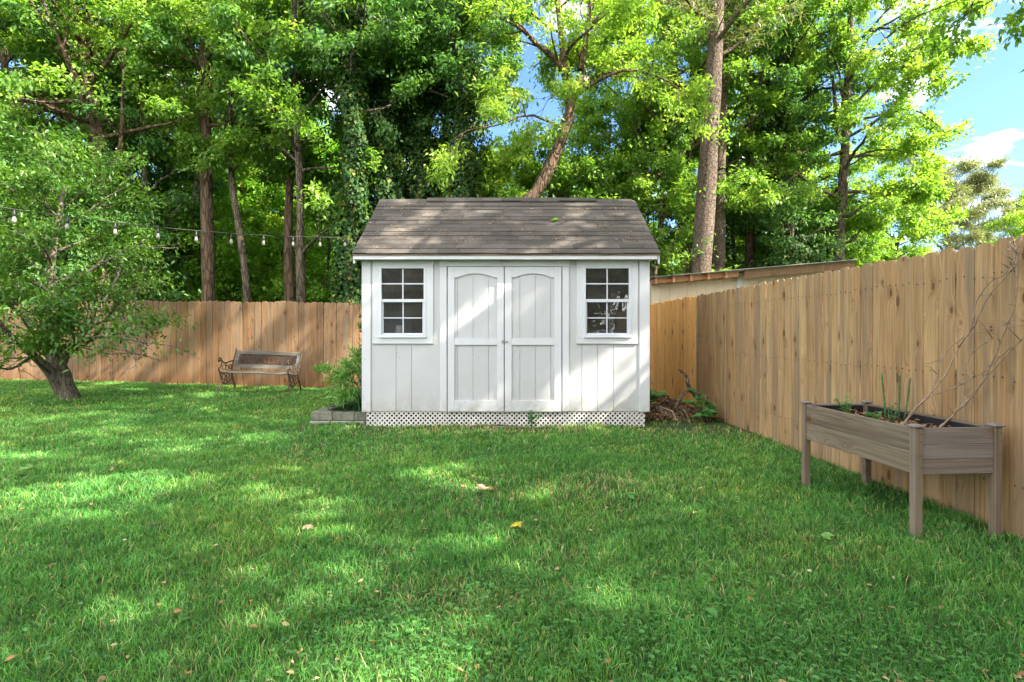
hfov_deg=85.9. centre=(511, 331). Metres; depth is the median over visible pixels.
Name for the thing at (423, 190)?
ivy tree
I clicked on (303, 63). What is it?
woodland tree
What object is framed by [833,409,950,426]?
mulch
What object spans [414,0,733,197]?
leaning tree
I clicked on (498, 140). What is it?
woodland tree
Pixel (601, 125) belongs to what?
leafy tree
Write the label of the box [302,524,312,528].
fallen leaf
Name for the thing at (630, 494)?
fallen leaf
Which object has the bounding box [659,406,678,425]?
dead branch
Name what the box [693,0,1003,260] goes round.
maple tree
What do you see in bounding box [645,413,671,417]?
dead branch
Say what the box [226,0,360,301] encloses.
reddish tree
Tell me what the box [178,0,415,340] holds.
forked tree
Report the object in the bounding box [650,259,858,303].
lean to shed
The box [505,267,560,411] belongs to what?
door
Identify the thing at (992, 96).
sky
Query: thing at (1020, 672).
fallen leaves
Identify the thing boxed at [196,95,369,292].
understory tree
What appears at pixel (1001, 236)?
pine tree
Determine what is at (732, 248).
understory tree
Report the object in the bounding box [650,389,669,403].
broadleaf weed
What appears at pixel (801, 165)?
understory tree
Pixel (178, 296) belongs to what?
understory tree
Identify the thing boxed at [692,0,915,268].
leafy tree
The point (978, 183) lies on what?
pine tree
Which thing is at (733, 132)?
woodland tree
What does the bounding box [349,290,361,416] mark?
climbing vine
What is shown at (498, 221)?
roof debris
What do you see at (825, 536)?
fallen leaf
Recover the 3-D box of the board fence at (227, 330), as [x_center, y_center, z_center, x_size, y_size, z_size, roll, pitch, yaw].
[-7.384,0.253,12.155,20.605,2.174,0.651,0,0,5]
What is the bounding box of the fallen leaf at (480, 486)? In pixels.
[476,484,494,489]
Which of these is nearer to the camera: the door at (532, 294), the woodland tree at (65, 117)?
the door at (532, 294)
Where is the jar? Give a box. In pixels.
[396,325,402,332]
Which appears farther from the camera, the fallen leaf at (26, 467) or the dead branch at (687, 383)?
the dead branch at (687, 383)
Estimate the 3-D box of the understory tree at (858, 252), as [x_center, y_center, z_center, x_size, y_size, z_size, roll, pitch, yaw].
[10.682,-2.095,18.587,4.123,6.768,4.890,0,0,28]
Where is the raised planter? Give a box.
[800,400,1005,538]
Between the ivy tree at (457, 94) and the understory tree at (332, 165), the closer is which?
the ivy tree at (457, 94)
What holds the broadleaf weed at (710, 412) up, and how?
on the ground at (684, 425)
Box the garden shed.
[352,198,660,426]
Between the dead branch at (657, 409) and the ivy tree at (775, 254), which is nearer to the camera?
the dead branch at (657, 409)
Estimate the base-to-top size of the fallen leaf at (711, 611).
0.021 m
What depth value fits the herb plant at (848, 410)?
4.16 m
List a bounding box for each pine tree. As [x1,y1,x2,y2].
[637,0,817,272]
[657,0,788,270]
[878,150,1023,256]
[976,197,1023,243]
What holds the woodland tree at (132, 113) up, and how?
on the ground at (684, 425)
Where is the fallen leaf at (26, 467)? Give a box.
[17,464,32,471]
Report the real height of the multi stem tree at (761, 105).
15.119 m
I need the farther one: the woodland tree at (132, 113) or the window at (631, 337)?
the woodland tree at (132, 113)
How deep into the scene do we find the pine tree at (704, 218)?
14.80 m
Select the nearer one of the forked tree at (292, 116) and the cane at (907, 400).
the cane at (907, 400)
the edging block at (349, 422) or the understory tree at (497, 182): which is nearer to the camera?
the edging block at (349, 422)
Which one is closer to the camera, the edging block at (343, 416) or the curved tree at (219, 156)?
the edging block at (343, 416)
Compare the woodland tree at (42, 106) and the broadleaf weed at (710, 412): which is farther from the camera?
the woodland tree at (42, 106)
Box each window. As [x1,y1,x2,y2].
[373,260,432,343]
[577,260,637,343]
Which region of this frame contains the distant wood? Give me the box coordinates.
[119,151,904,298]
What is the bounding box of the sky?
[0,0,1023,290]
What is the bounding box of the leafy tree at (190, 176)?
[25,0,240,300]
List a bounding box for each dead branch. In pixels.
[467,424,522,427]
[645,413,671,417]
[650,395,668,408]
[654,406,682,419]
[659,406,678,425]
[661,398,696,412]
[674,369,696,409]
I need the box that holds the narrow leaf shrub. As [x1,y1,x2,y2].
[311,343,361,407]
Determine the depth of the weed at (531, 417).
7.15 m
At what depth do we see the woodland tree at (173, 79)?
20.53 m
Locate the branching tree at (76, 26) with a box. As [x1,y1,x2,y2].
[0,0,228,299]
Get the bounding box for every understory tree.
[0,130,158,299]
[0,167,91,290]
[24,141,196,302]
[121,170,257,301]
[136,129,329,317]
[138,163,283,314]
[151,124,332,319]
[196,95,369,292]
[219,188,326,316]
[258,171,376,302]
[259,79,371,319]
[426,115,542,198]
[484,111,624,198]
[595,145,741,276]
[673,148,771,269]
[726,152,833,262]
[791,178,901,268]
[830,192,973,265]
[983,185,1023,244]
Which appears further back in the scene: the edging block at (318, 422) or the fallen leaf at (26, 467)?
the edging block at (318, 422)
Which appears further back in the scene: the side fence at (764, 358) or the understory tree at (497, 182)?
the understory tree at (497, 182)
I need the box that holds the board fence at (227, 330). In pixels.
[0,299,361,387]
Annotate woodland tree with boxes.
[0,0,217,174]
[0,1,189,198]
[8,28,192,267]
[11,25,109,256]
[155,7,328,289]
[201,0,444,262]
[396,3,535,197]
[493,131,565,197]
[564,0,731,222]
[619,0,873,268]
[645,172,690,270]
[650,17,860,266]
[797,143,924,262]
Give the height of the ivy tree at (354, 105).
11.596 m
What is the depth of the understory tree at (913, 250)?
22.91 m
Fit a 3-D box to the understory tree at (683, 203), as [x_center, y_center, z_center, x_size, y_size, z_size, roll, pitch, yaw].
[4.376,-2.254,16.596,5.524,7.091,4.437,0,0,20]
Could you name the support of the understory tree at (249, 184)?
on the ground at (684, 425)
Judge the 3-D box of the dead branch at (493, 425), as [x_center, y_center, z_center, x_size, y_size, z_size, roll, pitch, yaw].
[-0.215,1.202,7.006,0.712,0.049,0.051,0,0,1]
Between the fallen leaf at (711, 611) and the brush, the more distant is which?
the brush
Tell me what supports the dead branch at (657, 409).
on the ground at (684, 425)
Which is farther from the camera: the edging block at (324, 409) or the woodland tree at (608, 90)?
the woodland tree at (608, 90)
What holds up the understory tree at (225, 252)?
on the ground at (684, 425)
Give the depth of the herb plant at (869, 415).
3.81 m
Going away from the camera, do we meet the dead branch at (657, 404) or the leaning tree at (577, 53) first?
the dead branch at (657, 404)
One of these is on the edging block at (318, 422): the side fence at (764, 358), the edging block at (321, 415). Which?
the edging block at (321, 415)
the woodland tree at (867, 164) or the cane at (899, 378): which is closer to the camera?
the cane at (899, 378)
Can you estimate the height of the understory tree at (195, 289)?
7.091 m
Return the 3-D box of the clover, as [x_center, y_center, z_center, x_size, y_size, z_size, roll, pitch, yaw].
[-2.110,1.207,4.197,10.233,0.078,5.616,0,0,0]
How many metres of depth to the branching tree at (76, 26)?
13.09 m
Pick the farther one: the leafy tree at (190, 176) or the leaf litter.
the leafy tree at (190, 176)
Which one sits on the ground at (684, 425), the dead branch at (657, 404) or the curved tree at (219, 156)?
the curved tree at (219, 156)
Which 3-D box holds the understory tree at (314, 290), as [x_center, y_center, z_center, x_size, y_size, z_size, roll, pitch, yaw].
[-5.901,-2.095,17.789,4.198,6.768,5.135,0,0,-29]
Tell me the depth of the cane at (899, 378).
3.94 m
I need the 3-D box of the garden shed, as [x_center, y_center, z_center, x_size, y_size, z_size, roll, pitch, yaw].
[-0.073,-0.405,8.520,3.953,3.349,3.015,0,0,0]
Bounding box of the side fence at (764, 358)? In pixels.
[650,235,1023,538]
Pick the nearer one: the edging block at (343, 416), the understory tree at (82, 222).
the edging block at (343, 416)
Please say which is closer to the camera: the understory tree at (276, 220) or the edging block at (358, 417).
the edging block at (358, 417)
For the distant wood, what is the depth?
32.80 m
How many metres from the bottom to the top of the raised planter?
0.726 m
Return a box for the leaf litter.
[641,392,726,422]
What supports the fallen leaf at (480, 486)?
on the ground at (684, 425)
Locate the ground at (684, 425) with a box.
[0,381,1023,681]
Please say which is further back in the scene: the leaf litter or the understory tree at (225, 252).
the understory tree at (225, 252)
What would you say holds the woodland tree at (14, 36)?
on the ground at (684, 425)
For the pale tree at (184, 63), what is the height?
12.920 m
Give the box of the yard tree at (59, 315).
[0,105,206,400]
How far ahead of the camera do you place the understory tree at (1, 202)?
13.87 m
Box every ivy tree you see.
[274,0,459,329]
[316,0,484,296]
[328,0,524,198]
[388,0,533,197]
[725,0,869,267]
[734,182,857,267]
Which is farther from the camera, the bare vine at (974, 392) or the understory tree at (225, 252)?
the understory tree at (225, 252)
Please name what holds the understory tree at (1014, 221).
on the ground at (684, 425)
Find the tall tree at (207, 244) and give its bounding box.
[105,0,325,301]
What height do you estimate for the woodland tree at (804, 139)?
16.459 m
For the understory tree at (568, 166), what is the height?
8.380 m
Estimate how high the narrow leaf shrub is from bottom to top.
1.019 m
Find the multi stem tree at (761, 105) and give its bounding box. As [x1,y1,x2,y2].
[567,0,807,273]
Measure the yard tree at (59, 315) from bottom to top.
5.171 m
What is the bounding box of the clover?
[0,425,1023,681]
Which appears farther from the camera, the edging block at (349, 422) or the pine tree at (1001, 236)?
the pine tree at (1001, 236)
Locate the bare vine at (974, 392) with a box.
[902,218,1023,426]
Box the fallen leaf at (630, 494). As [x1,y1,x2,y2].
[623,492,636,498]
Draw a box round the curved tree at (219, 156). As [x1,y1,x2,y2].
[119,0,330,302]
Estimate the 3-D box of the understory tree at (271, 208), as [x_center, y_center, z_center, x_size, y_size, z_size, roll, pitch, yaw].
[-12.164,-4.478,23.623,9.122,11.603,7.282,0,0,-22]
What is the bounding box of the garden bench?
[217,349,302,393]
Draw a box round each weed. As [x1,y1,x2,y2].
[526,410,539,427]
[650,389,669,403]
[681,387,718,421]
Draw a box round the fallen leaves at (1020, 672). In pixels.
[0,390,1023,681]
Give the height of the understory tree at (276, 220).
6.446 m
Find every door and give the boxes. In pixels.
[448,267,507,411]
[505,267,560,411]
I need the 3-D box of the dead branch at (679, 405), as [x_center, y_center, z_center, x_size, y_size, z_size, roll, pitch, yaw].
[2.466,1.096,8.248,0.064,0.056,1.310,0,0,-5]
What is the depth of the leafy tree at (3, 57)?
14.44 m
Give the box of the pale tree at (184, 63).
[125,1,256,301]
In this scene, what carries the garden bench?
on the ground at (684, 425)
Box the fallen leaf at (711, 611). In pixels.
[706,607,717,618]
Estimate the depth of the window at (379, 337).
7.18 m
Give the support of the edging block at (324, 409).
on the edging block at (318, 422)
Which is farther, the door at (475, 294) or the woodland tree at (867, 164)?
the woodland tree at (867, 164)
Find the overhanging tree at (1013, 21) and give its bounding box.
[905,0,1023,72]
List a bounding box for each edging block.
[309,420,332,423]
[311,410,334,420]
[316,408,333,410]
[331,420,354,423]
[333,411,356,420]
[355,411,368,420]
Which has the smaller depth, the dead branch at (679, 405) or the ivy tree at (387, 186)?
the dead branch at (679, 405)
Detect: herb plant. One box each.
[835,393,855,412]
[865,411,882,419]
[887,402,899,421]
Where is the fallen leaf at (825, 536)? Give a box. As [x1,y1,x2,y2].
[821,532,833,539]
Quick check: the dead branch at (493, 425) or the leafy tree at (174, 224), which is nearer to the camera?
the dead branch at (493, 425)
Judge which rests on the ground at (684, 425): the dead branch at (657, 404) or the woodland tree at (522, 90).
the woodland tree at (522, 90)
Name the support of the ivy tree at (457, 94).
on the ground at (684, 425)
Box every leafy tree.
[0,0,161,288]
[19,0,267,289]
[518,70,697,276]
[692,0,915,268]
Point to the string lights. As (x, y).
(14, 221)
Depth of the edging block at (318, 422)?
7.34 m
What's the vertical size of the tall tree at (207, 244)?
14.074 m
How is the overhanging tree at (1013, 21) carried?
on the ground at (684, 425)
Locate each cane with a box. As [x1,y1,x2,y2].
[881,373,886,419]
[897,374,900,420]
[903,378,910,420]
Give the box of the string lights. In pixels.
[0,207,351,246]
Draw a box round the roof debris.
[363,203,643,250]
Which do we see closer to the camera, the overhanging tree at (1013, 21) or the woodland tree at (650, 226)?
the overhanging tree at (1013, 21)
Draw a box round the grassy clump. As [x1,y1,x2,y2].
[327,395,370,414]
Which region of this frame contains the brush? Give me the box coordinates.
[644,396,708,421]

